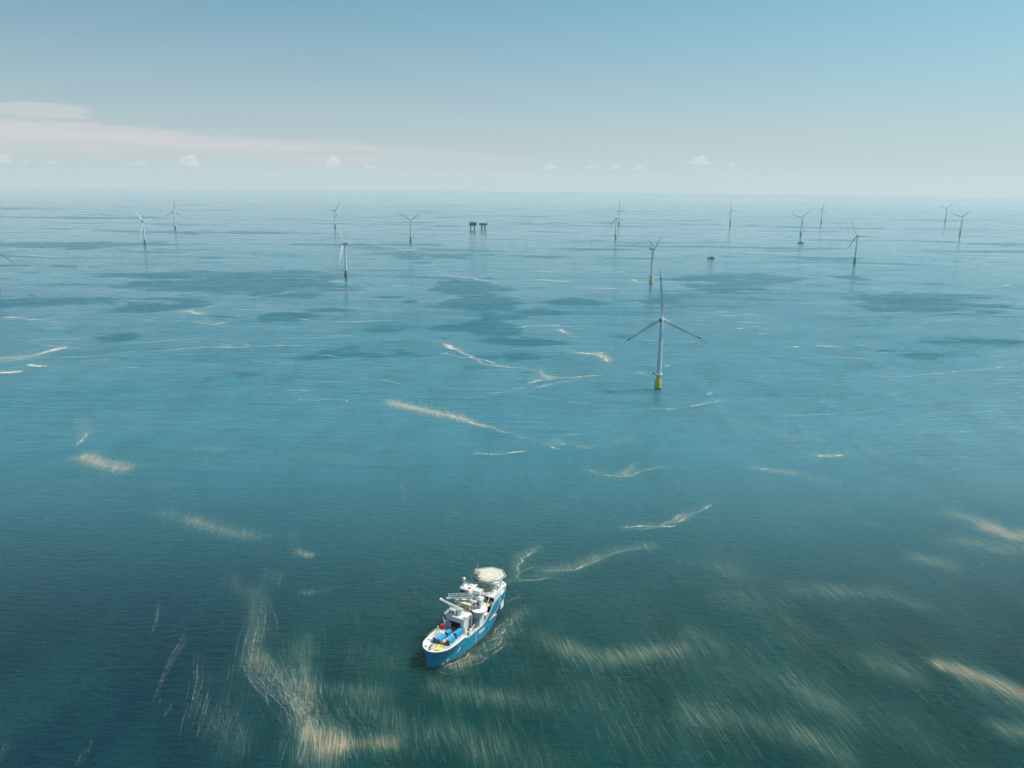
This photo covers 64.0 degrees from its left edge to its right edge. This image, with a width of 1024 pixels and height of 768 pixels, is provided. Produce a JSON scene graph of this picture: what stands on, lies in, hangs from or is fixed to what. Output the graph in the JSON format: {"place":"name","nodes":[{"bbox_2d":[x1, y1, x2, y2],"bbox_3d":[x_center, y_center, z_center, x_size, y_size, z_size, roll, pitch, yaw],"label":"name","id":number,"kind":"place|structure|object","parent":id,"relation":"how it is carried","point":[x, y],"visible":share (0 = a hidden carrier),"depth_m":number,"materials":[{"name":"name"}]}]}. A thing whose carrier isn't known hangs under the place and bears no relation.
{"place":"outdoors","nodes":[
{"label":"outdoors","id":0,"kind":"place"},
{"bbox_2d":[0,188,1023,767],"bbox_3d":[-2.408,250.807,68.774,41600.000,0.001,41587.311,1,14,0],"label":"water","id":1,"kind":"structure","parent":0,"point":[292,510],"depth_m":736.24,"materials":[{"name":"teal liquid"}]},
{"bbox_2d":[134,210,156,244],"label":"wind turbine","id":2,"kind":"object","parent":1,"relation":"in","point":[144,239],"visible":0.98,"depth_m":3244.14,"materials":[{"name":"grey metal"}]},
{"bbox_2d":[165,205,183,229],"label":"wind turbine","id":3,"kind":"object","parent":1,"relation":"in","point":[174,217],"visible":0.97,"depth_m":4196.35,"materials":[{"name":"grey metal"}]},
{"bbox_2d":[326,203,339,227],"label":"wind turbine","id":4,"kind":"object","parent":1,"relation":"in","point":[334,215],"visible":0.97,"depth_m":4464.86,"materials":[{"name":"grey metal"}]},
{"bbox_2d":[338,226,349,277],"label":"wind turbine","id":5,"kind":"object","parent":1,"relation":"in","point":[345,273],"visible":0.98,"depth_m":2211.68,"materials":[{"name":"grey metal"}]},
{"bbox_2d":[401,213,420,241],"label":"wind turbine","id":6,"kind":"object","parent":1,"relation":"in","point":[410,225],"visible":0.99,"depth_m":3531.65,"materials":[{"name":"grey metal"}]},
{"bbox_2d":[423,567,505,668],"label":"service vessel","id":7,"kind":"object","parent":1,"relation":"on","point":[482,596],"visible":1,"depth_m":476.20,"materials":[{"name":"blue paint"}]},
{"bbox_2d":[433,632,442,642],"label":"container","id":8,"kind":"object","parent":7,"relation":"on","point":[436,636],"visible":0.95,"depth_m":458.88,"materials":[{"name":"grey metal"}]},
{"bbox_2d":[437,634,445,643],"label":"container","id":9,"kind":"object","parent":7,"relation":"on","point":[442,637],"visible":0.98,"depth_m":457.90,"materials":[{"name":"blue metal"}]},
{"bbox_2d":[445,629,451,636],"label":"container","id":10,"kind":"object","parent":7,"relation":"on","point":[448,632],"visible":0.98,"depth_m":464.10,"materials":[{"name":"blue metal"}]},
{"bbox_2d":[446,635,454,645],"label":"container","id":11,"kind":"object","parent":7,"relation":"on","point":[450,640],"visible":1,"depth_m":456.02,"materials":[{"name":"blue metal"}]},
{"bbox_2d":[453,628,462,638],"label":"container","id":12,"kind":"object","parent":7,"relation":"on","point":[457,633],"visible":0.92,"depth_m":463.06,"materials":[{"name":"blue metal"}]},
{"bbox_2d":[469,222,476,228],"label":"offshore platform","id":13,"kind":"structure","parent":1,"relation":"in","point":[471,224],"depth_m":4500.44,"materials":[{"name":"grey paint"}]},
{"bbox_2d":[479,222,487,228],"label":"offshore platform","id":14,"kind":"structure","parent":1,"relation":"in","point":[484,224],"depth_m":4511.58,"materials":[{"name":"grey metal"}]},
{"bbox_2d":[0,230,1023,526],"bbox_3d":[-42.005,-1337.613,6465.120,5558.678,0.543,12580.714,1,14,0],"label":"algae streaks","id":15,"kind":"object","parent":1,"relation":"in","point":[448,346],"visible":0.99,"depth_m":1311.77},
{"bbox_2d":[610,208,624,237],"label":"wind turbine","id":16,"kind":"object","parent":1,"relation":"in","point":[616,219],"visible":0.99,"depth_m":3865.82,"materials":[{"name":"grey metal"}]},
{"bbox_2d":[649,236,661,283],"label":"wind turbine","id":17,"kind":"object","parent":1,"relation":"in","point":[651,272],"visible":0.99,"depth_m":2142.59,"materials":[{"name":"grey metal"}]},
{"bbox_2d":[623,271,704,389],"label":"wind turbine","id":18,"kind":"object","parent":1,"relation":"in","point":[657,383],"visible":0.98,"depth_m":1044.39,"materials":[{"name":"grey metal"}]},
{"bbox_2d":[793,210,810,235],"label":"wind turbine","id":19,"kind":"object","parent":1,"relation":"in","point":[801,222],"visible":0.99,"depth_m":4181.12,"materials":[{"name":"grey metal"}]},
{"bbox_2d":[846,219,869,263],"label":"wind turbine","id":20,"kind":"object","parent":1,"relation":"in","point":[855,257],"visible":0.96,"depth_m":2747.40,"materials":[{"name":"grey metal"}]},
{"bbox_2d":[953,210,971,233],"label":"wind turbine","id":21,"kind":"object","parent":1,"relation":"in","point":[961,221],"visible":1,"depth_m":4448.42,"materials":[{"name":"grey metal"}]},
{"bbox_2d":[0,0,1023,197],"label":"sky","id":22,"kind":"structure","parent":0,"point":[915,98],"materials":[{"name":"blue"}]}
]}

